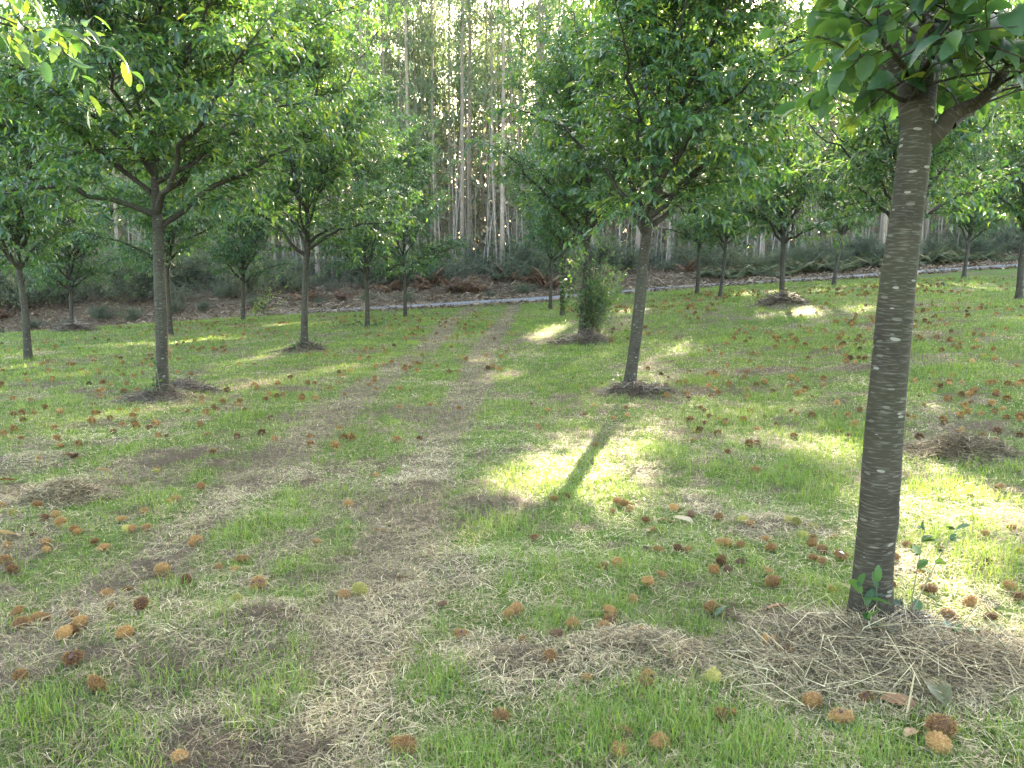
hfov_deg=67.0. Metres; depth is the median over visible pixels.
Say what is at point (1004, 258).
bracken fern
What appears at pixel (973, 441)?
hay heap
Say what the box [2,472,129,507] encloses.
hay heap
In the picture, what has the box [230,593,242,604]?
chestnut bur
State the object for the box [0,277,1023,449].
chestnut burs
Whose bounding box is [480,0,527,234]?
eucalyptus tree
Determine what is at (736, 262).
shrub
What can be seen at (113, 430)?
chestnut bur
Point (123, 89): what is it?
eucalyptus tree
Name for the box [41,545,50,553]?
chestnut bur
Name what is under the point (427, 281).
bracken fern
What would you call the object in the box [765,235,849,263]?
shrub
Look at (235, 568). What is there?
chestnut bur
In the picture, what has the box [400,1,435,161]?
eucalyptus tree
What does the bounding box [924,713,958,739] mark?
chestnut bur
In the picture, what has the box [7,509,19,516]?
chestnut bur
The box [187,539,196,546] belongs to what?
chestnut bur
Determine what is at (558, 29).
eucalyptus tree
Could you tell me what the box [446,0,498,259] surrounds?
eucalyptus tree
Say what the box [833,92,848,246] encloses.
eucalyptus tree
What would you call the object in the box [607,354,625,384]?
chestnut sucker
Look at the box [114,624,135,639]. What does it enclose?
chestnut bur
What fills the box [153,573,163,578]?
chestnut bur
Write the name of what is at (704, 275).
bracken fern
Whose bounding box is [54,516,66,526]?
chestnut bur
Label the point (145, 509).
chestnut bur
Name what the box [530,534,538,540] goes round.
chestnut bur
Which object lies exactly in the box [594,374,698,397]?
brushwood pile
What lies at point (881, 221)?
eucalyptus tree
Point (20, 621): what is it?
chestnut bur
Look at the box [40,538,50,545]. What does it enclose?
chestnut bur
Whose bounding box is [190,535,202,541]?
chestnut bur
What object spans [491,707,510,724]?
chestnut bur
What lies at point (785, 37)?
eucalyptus tree
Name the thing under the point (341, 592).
chestnut bur
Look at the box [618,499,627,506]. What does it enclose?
chestnut bur
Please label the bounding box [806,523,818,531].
chestnut bur
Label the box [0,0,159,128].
chestnut tree
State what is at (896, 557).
chestnut bur
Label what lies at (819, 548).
chestnut bur
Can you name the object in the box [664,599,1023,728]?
hay heap
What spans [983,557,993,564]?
chestnut bur
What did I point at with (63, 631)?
chestnut bur
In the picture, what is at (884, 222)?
eucalyptus tree
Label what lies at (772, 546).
chestnut bur
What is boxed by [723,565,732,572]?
chestnut bur
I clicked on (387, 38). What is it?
eucalyptus tree
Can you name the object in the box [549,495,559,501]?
chestnut bur
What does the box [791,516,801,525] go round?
chestnut bur
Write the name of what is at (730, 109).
eucalyptus tree
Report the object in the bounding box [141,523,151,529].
chestnut bur
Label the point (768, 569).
chestnut bur
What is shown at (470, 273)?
shrub
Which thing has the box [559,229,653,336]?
shrub
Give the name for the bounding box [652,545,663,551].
chestnut bur
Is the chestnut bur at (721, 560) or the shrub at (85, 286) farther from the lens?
the shrub at (85, 286)
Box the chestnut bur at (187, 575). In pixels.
[181,573,191,584]
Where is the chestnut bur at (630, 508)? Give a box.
[626,506,633,511]
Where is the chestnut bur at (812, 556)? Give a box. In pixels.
[807,553,817,560]
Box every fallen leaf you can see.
[0,530,20,535]
[673,515,694,523]
[715,606,731,615]
[764,603,787,610]
[785,605,797,612]
[879,693,916,707]
[903,727,924,736]
[923,675,953,705]
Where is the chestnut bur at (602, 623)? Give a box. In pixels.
[597,619,609,630]
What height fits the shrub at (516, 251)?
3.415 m
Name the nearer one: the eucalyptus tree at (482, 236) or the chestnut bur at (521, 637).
the chestnut bur at (521, 637)
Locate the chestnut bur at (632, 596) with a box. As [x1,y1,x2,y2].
[627,594,637,604]
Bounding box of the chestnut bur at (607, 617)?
[603,614,615,624]
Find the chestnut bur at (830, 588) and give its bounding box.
[828,585,838,593]
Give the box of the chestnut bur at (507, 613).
[501,609,514,619]
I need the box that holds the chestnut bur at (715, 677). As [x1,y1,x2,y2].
[703,666,721,685]
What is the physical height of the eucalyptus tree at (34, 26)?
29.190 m
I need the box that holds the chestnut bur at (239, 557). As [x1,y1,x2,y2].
[234,555,248,564]
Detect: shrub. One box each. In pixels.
[0,251,72,312]
[0,253,50,304]
[0,260,150,299]
[1,249,97,299]
[18,316,49,328]
[23,269,96,309]
[27,238,102,298]
[33,319,89,326]
[35,278,130,303]
[68,237,204,306]
[71,259,223,290]
[77,225,207,295]
[77,301,118,321]
[78,249,153,294]
[116,304,148,321]
[127,281,210,301]
[136,239,240,291]
[169,273,262,298]
[171,297,188,313]
[172,237,301,287]
[192,277,236,290]
[193,300,213,310]
[201,235,323,287]
[204,251,298,297]
[237,290,271,308]
[264,253,321,285]
[272,262,327,293]
[297,270,350,286]
[299,249,362,283]
[309,295,327,302]
[311,255,405,285]
[314,276,356,291]
[334,247,435,286]
[344,274,385,288]
[354,263,390,283]
[354,291,386,300]
[358,228,453,279]
[374,245,490,284]
[393,289,419,301]
[408,253,462,273]
[442,255,516,274]
[444,256,494,276]
[446,238,516,275]
[448,285,467,291]
[452,267,487,278]
[477,290,500,295]
[478,253,554,282]
[485,229,590,273]
[486,232,554,271]
[493,237,573,281]
[505,280,538,293]
[513,225,604,269]
[523,240,583,269]
[553,257,582,273]
[553,269,581,284]
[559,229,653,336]
[566,249,618,268]
[575,233,637,272]
[590,239,631,265]
[606,243,658,271]
[632,249,679,265]
[649,258,710,270]
[650,235,720,265]
[651,256,685,264]
[655,236,754,270]
[662,243,796,269]
[682,252,722,267]
[708,237,828,263]
[718,245,756,268]
[738,253,764,267]
[749,245,800,267]
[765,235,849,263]
[766,249,793,264]
[770,241,825,264]
[808,234,867,259]
[816,245,855,263]
[833,231,940,259]
[844,228,885,260]
[874,241,932,259]
[878,241,930,253]
[922,235,954,254]
[923,220,994,252]
[923,230,955,253]
[931,218,1020,250]
[937,219,1011,244]
[937,226,1022,252]
[950,232,1023,255]
[961,225,1022,253]
[983,216,1023,251]
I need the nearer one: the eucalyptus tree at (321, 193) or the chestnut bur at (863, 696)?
the chestnut bur at (863, 696)
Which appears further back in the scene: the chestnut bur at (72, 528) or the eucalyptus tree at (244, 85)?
the eucalyptus tree at (244, 85)
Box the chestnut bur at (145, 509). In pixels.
[140,507,148,514]
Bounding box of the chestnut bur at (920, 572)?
[918,566,932,575]
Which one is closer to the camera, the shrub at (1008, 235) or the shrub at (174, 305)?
the shrub at (174, 305)
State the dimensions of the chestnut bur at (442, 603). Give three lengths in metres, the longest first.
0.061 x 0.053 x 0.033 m
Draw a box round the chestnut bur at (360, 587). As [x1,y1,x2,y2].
[350,582,367,596]
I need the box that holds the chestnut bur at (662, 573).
[656,570,667,578]
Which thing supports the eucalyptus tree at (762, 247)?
on the ground at (158, 451)
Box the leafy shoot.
[245,272,288,317]
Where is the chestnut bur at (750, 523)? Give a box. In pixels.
[746,519,756,526]
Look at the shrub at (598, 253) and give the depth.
49.18 m
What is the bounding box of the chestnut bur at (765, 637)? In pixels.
[762,633,778,646]
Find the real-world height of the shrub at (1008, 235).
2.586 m
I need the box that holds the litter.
[0,249,1019,333]
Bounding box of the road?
[234,264,1017,316]
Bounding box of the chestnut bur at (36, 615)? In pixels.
[30,611,43,622]
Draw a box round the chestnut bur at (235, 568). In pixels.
[230,566,239,570]
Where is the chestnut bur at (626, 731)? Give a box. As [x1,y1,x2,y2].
[610,724,633,744]
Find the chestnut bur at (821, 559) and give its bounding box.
[816,556,826,564]
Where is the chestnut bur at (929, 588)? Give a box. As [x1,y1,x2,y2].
[920,583,938,592]
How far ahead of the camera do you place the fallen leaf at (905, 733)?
2.74 m
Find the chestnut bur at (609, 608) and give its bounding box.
[602,604,616,615]
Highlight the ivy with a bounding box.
[556,236,577,314]
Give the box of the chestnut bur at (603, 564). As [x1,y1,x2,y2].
[596,561,609,569]
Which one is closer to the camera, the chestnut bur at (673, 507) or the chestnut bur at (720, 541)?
the chestnut bur at (720, 541)
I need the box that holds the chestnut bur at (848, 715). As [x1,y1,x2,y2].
[826,707,854,723]
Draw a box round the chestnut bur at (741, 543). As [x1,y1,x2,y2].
[736,540,745,547]
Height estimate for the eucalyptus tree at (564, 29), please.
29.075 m
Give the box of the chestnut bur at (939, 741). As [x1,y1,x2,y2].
[923,729,952,757]
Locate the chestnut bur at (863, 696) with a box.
[856,690,875,703]
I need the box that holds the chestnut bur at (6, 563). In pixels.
[4,561,14,567]
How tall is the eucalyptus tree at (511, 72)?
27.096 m
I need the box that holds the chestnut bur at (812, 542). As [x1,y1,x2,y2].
[807,538,817,547]
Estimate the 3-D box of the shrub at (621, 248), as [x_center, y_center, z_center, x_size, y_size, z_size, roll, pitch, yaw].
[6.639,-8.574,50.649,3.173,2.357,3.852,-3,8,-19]
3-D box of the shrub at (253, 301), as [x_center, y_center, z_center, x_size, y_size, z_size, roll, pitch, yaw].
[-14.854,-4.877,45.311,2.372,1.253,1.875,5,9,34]
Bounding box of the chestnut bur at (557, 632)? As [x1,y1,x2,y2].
[549,628,563,637]
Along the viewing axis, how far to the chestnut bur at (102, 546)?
4.75 m
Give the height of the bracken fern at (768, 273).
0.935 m
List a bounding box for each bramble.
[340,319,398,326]
[894,596,925,616]
[909,521,998,652]
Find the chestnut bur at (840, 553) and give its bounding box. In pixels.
[834,549,849,559]
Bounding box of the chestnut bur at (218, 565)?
[215,563,222,569]
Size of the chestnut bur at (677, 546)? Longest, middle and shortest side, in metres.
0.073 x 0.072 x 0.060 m
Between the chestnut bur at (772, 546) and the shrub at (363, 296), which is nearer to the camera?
the chestnut bur at (772, 546)
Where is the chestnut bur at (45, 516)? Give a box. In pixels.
[40,513,49,521]
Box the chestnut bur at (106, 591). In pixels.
[99,588,114,599]
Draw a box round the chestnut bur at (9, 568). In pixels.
[5,563,18,573]
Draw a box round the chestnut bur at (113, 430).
[109,428,116,433]
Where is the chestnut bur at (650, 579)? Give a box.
[641,575,653,585]
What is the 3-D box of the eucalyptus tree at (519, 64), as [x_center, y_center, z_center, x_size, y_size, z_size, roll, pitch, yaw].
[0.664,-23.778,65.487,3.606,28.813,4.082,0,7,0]
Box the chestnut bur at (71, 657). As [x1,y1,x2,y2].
[60,649,84,665]
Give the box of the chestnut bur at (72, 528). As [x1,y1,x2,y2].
[68,525,78,532]
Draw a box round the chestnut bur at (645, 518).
[641,516,650,522]
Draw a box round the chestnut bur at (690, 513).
[687,509,695,517]
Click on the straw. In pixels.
(494, 651)
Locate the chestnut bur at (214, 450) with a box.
[209,448,216,454]
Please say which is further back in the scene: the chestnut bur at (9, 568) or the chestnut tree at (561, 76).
the chestnut tree at (561, 76)
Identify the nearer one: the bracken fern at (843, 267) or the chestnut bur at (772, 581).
the chestnut bur at (772, 581)
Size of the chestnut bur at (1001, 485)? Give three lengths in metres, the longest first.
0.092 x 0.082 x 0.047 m
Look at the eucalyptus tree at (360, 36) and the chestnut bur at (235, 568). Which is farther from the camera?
the eucalyptus tree at (360, 36)
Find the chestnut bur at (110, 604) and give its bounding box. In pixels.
[105,602,114,611]
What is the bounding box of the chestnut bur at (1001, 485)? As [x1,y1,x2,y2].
[994,483,1004,488]
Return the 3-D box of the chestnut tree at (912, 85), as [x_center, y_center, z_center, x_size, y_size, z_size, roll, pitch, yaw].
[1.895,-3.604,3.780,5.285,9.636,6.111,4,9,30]
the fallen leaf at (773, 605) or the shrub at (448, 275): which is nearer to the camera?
the fallen leaf at (773, 605)
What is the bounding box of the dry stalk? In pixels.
[891,674,914,745]
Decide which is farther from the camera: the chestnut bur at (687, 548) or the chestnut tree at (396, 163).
the chestnut tree at (396, 163)
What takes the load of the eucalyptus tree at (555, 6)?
on the ground at (158, 451)
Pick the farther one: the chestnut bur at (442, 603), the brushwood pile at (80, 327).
the brushwood pile at (80, 327)
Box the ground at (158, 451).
[0,253,1023,767]
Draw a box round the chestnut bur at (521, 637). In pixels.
[518,635,528,644]
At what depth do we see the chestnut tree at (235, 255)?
33.31 m
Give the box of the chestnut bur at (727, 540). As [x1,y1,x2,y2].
[723,537,732,546]
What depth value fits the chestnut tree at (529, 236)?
34.93 m
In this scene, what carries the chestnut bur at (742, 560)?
on the ground at (158, 451)
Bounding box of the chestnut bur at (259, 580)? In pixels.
[248,574,266,592]
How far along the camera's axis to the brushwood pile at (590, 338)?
19.27 m
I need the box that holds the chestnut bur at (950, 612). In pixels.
[939,607,959,621]
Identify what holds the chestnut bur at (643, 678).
on the ground at (158, 451)
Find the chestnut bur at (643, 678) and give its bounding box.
[637,676,654,690]
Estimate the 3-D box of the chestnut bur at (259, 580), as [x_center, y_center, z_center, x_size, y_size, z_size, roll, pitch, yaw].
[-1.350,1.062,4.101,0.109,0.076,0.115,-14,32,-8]
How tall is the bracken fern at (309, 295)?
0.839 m
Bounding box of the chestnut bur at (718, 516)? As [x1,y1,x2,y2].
[713,512,722,520]
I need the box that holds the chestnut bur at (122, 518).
[115,516,125,520]
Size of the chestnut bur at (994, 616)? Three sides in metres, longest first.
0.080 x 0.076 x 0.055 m
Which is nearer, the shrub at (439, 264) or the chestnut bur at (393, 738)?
the chestnut bur at (393, 738)
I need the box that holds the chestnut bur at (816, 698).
[802,690,823,709]
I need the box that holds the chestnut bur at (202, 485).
[195,482,205,489]
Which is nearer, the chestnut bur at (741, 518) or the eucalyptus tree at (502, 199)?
the chestnut bur at (741, 518)
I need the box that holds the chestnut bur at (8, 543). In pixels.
[1,541,12,549]
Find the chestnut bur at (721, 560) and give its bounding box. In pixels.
[716,557,725,565]
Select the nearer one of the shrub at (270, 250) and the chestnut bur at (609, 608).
the chestnut bur at (609, 608)
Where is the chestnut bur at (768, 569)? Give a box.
[764,566,773,573]
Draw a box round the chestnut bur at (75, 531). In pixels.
[72,528,82,534]
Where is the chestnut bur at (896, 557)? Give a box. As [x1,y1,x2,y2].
[894,552,899,563]
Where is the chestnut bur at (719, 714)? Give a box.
[713,706,727,725]
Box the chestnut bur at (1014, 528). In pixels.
[1007,524,1016,530]
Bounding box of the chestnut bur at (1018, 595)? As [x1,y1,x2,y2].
[1012,591,1023,601]
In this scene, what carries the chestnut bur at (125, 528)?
on the ground at (158, 451)
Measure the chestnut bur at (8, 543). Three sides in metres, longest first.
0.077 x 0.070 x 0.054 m
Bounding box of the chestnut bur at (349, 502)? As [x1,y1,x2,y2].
[342,499,353,507]
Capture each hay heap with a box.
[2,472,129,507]
[552,613,723,689]
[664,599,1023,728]
[691,595,999,689]
[903,426,1023,466]
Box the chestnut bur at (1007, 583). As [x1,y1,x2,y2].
[1002,579,1017,591]
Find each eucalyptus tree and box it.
[0,4,41,295]
[1,0,51,257]
[1,0,52,268]
[40,12,83,196]
[44,8,78,247]
[45,7,96,297]
[57,2,110,255]
[57,13,108,251]
[94,2,137,239]
[99,37,128,256]
[101,13,142,242]
[104,8,142,239]
[177,11,214,281]
[181,20,205,277]
[197,7,251,288]
[224,13,250,236]
[234,12,263,242]
[237,3,278,288]
[239,4,263,286]
[255,0,306,265]
[262,0,297,284]
[282,1,320,286]
[311,2,353,250]
[320,3,342,264]
[325,0,370,281]
[341,0,390,283]
[344,0,378,194]
[345,0,385,80]
[349,0,392,83]
[352,0,387,130]
[352,1,388,221]
[358,0,410,278]
[370,0,404,149]
[370,6,417,135]
[371,17,407,248]
[373,0,418,251]
[376,0,440,279]
[377,5,416,152]
[384,0,422,179]
[384,0,423,150]
[386,1,436,249]
[388,0,435,243]
[392,0,443,240]
[392,7,430,153]
[399,0,444,244]
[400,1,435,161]
[402,0,454,249]
[408,0,460,260]
[414,0,458,235]
[414,0,458,239]
[417,0,452,243]
[420,1,473,260]
[422,0,473,252]
[423,0,453,221]
[437,0,485,263]
[438,6,464,198]
[441,0,484,227]
[445,0,493,258]
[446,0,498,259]
[448,0,489,269]
[448,0,494,201]
[453,0,486,145]
[466,0,501,256]
[466,0,528,268]
[467,0,509,243]
[470,0,517,257]
[473,0,523,252]
[479,8,523,203]
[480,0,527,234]
[492,0,528,208]
[494,0,530,245]
[497,0,541,209]
[501,0,535,236]
[512,0,568,243]
[515,0,567,159]
[518,0,559,170]
[524,0,556,133]
[533,0,573,90]
[534,0,578,265]
[547,0,586,268]
[570,1,615,252]
[636,156,640,253]
[665,23,677,258]
[667,2,686,262]
[712,0,743,268]
[721,6,761,251]
[721,12,738,234]
[724,3,751,249]
[752,0,789,258]
[754,0,792,248]
[754,0,794,249]
[760,0,796,265]
[775,1,801,126]
[786,0,828,249]
[788,1,829,241]
[790,0,813,105]
[805,8,831,235]
[826,75,838,246]
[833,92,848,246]
[840,43,876,259]
[870,49,882,235]
[873,8,906,236]
[878,7,907,253]
[880,151,884,246]
[920,220,923,253]
[923,170,930,253]
[961,10,997,253]
[994,0,1017,132]
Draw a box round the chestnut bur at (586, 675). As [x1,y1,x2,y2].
[581,672,593,680]
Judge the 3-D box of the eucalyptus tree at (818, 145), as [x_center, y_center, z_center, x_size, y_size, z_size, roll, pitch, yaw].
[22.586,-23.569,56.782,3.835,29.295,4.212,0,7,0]
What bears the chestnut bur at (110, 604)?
on the ground at (158, 451)
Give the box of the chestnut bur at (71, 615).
[66,610,78,618]
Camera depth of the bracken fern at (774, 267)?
48.65 m
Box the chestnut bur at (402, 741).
[390,733,417,758]
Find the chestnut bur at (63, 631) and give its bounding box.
[54,624,72,640]
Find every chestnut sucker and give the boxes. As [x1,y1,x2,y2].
[144,361,161,394]
[287,340,321,347]
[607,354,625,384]
[849,565,897,638]
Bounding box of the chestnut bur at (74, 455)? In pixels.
[70,453,78,457]
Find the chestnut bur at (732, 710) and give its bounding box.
[721,707,739,716]
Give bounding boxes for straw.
[0,275,1023,767]
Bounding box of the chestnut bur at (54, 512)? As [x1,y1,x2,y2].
[51,510,61,518]
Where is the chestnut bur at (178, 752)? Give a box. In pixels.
[169,748,190,764]
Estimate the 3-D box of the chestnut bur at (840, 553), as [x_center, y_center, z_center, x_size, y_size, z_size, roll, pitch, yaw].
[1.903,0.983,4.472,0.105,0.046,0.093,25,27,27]
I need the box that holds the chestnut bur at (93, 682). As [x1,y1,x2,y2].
[87,674,107,692]
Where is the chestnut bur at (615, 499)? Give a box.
[612,497,621,504]
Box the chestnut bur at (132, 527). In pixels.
[128,524,135,531]
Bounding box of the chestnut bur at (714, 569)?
[708,564,719,573]
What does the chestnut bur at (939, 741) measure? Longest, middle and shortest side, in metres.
0.104 x 0.095 x 0.059 m
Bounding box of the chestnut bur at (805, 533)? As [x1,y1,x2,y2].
[798,530,809,539]
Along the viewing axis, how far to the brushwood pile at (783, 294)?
23.16 m
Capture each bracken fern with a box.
[0,309,11,318]
[285,288,326,301]
[329,288,360,298]
[369,280,409,291]
[413,267,445,284]
[414,278,433,288]
[438,277,466,291]
[458,274,488,292]
[488,262,523,280]
[516,272,553,281]
[528,266,567,286]
[673,258,696,271]
[693,265,715,277]
[701,265,736,276]
[714,262,746,278]
[725,261,755,276]
[743,264,763,275]
[749,258,779,272]
[759,263,793,276]
[776,266,799,275]
[779,256,817,271]
[791,252,846,271]
[805,257,841,272]
[813,255,855,272]
[838,255,862,269]
[846,251,878,266]
[860,254,881,266]
[919,246,957,264]
[921,250,934,260]
[928,245,969,263]
[931,248,959,261]
[944,245,990,260]
[975,246,1000,259]
[991,252,1016,261]
[1003,249,1018,259]
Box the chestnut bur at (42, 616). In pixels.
[36,612,51,622]
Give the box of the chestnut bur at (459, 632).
[454,628,468,638]
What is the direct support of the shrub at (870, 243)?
on the ground at (158, 451)
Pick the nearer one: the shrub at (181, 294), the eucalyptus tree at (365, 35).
the shrub at (181, 294)
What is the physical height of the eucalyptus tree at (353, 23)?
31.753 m
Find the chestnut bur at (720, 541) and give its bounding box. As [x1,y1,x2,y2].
[714,538,723,545]
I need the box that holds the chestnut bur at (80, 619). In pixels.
[72,614,88,628]
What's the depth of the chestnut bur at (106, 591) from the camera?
3.99 m
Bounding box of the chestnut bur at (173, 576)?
[165,573,176,580]
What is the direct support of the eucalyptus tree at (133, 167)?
on the ground at (158, 451)
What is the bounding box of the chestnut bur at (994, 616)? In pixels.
[983,611,998,620]
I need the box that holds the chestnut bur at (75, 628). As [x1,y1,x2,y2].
[64,623,80,636]
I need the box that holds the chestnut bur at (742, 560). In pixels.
[736,557,745,564]
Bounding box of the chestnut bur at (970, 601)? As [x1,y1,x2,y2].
[961,595,977,608]
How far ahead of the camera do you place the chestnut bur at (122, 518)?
5.25 m
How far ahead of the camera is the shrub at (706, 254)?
49.77 m
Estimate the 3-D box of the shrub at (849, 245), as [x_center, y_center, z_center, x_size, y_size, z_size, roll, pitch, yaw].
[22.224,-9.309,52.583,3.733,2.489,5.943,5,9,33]
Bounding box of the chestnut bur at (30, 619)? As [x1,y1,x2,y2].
[25,616,34,626]
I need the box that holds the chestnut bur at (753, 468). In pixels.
[750,466,762,473]
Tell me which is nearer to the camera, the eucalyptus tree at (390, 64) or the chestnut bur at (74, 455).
the chestnut bur at (74, 455)
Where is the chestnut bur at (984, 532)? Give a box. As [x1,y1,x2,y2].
[981,530,989,536]
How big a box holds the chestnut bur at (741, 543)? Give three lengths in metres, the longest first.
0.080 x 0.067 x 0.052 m
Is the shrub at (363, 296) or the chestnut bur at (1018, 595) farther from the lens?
the shrub at (363, 296)
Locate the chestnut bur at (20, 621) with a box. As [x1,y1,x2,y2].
[10,615,28,629]
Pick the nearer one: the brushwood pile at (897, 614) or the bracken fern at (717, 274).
the brushwood pile at (897, 614)
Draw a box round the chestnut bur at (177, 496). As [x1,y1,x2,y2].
[169,495,178,501]
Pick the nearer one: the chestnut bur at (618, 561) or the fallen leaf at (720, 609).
the fallen leaf at (720, 609)
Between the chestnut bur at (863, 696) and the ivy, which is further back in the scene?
the ivy
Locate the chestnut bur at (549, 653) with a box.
[542,648,556,664]
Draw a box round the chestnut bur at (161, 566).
[153,562,170,574]
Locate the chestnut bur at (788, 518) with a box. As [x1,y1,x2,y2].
[784,515,791,523]
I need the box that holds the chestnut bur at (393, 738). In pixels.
[388,735,399,746]
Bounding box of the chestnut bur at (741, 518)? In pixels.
[737,515,747,522]
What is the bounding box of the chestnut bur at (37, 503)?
[32,500,42,507]
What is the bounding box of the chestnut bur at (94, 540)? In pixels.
[89,537,99,543]
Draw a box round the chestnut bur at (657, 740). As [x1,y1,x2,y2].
[648,731,671,753]
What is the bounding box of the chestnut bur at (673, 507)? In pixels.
[669,503,677,511]
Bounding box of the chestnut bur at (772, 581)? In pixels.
[765,575,780,588]
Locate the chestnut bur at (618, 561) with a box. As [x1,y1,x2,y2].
[612,557,623,566]
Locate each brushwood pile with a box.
[47,319,100,332]
[105,384,188,405]
[151,373,226,395]
[269,340,332,352]
[546,327,611,345]
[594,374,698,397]
[746,288,814,307]
[859,599,967,633]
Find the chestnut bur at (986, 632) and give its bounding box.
[975,629,993,638]
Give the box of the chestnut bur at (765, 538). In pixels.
[760,536,769,541]
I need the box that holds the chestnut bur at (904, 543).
[902,540,912,548]
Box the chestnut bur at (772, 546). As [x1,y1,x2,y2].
[765,542,776,550]
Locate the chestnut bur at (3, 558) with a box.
[0,554,12,564]
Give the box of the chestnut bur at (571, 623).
[562,616,579,630]
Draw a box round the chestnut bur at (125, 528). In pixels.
[121,524,132,532]
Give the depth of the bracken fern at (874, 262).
48.55 m
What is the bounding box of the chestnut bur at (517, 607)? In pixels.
[508,602,523,616]
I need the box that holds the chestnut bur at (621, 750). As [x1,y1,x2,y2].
[610,739,629,758]
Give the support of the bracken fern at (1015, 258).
on the ground at (158, 451)
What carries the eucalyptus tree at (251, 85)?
on the ground at (158, 451)
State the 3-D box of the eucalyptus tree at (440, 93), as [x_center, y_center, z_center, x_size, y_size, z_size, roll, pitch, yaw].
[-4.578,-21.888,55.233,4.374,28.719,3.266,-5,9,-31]
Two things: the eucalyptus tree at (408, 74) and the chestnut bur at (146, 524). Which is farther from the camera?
the eucalyptus tree at (408, 74)
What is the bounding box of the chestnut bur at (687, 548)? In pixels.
[684,545,692,552]
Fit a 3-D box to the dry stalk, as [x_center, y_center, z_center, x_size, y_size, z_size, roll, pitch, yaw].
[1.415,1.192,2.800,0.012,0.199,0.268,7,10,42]
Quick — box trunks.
[0,38,1023,299]
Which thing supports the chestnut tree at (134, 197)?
on the ground at (158, 451)
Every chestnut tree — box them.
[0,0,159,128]
[0,0,386,395]
[0,5,127,360]
[0,145,142,322]
[56,76,270,335]
[163,0,431,347]
[182,149,302,319]
[256,61,451,326]
[344,101,477,316]
[461,0,728,337]
[476,0,1020,384]
[491,81,627,315]
[493,132,600,308]
[654,134,731,293]
[673,126,798,297]
[691,68,878,292]
[757,0,1023,619]
[760,0,1023,232]
[791,123,897,285]
[928,118,1021,277]
[947,58,1023,298]
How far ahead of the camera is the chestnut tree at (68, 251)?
31.31 m
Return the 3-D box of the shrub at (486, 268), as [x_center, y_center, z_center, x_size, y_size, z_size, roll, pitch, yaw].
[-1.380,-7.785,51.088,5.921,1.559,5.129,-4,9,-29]
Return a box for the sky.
[0,0,1013,254]
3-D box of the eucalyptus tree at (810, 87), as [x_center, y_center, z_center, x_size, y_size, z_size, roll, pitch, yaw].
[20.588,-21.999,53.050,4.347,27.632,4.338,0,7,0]
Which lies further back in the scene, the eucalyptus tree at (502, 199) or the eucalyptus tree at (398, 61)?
the eucalyptus tree at (398, 61)
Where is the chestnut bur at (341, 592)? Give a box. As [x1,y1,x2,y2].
[337,589,350,597]
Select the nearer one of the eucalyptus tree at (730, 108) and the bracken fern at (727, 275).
the bracken fern at (727, 275)
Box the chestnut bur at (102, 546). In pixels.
[95,543,110,552]
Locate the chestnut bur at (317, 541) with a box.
[312,538,319,544]
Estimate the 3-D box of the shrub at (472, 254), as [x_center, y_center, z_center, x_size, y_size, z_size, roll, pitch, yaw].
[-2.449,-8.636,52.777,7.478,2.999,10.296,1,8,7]
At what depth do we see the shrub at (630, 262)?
48.96 m
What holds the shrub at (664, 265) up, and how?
on the ground at (158, 451)
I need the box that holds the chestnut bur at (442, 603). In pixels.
[437,599,446,606]
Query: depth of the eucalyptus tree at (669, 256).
52.77 m
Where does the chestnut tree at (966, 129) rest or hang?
on the ground at (158, 451)
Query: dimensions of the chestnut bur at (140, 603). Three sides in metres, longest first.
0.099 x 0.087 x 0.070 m
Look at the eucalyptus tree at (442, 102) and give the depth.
61.38 m
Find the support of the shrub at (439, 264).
on the ground at (158, 451)
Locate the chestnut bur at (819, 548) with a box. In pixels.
[816,544,828,553]
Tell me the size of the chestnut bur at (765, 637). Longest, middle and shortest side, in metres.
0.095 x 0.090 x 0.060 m
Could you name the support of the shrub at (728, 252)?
on the ground at (158, 451)
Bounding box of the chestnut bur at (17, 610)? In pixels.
[8,605,23,617]
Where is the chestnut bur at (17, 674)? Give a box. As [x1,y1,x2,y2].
[11,669,27,681]
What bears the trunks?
on the ground at (158, 451)
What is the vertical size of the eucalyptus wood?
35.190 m
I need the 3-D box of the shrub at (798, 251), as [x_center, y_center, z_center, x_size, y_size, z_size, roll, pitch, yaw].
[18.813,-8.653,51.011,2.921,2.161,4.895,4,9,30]
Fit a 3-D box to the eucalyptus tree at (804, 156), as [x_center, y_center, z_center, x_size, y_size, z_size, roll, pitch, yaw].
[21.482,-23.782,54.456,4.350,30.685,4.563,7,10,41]
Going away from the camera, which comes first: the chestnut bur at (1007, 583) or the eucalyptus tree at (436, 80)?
the chestnut bur at (1007, 583)
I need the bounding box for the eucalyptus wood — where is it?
[1,0,1018,259]
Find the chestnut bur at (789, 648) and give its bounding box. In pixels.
[776,644,793,654]
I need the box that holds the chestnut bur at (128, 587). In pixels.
[122,585,132,592]
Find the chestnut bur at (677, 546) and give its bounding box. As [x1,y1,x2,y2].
[673,543,682,552]
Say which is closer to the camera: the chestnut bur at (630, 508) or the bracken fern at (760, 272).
the chestnut bur at (630, 508)
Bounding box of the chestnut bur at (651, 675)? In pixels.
[639,668,656,682]
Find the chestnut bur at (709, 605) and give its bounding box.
[702,599,717,611]
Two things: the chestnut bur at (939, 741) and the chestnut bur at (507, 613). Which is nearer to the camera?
the chestnut bur at (939, 741)
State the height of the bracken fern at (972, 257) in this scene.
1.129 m
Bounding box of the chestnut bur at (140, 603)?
[131,595,148,612]
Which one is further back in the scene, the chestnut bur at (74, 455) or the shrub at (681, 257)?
the shrub at (681, 257)
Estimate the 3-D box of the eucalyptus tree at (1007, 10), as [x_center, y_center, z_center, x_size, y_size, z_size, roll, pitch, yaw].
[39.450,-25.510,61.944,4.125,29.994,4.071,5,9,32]
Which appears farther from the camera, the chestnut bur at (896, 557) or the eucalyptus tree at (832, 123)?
the eucalyptus tree at (832, 123)

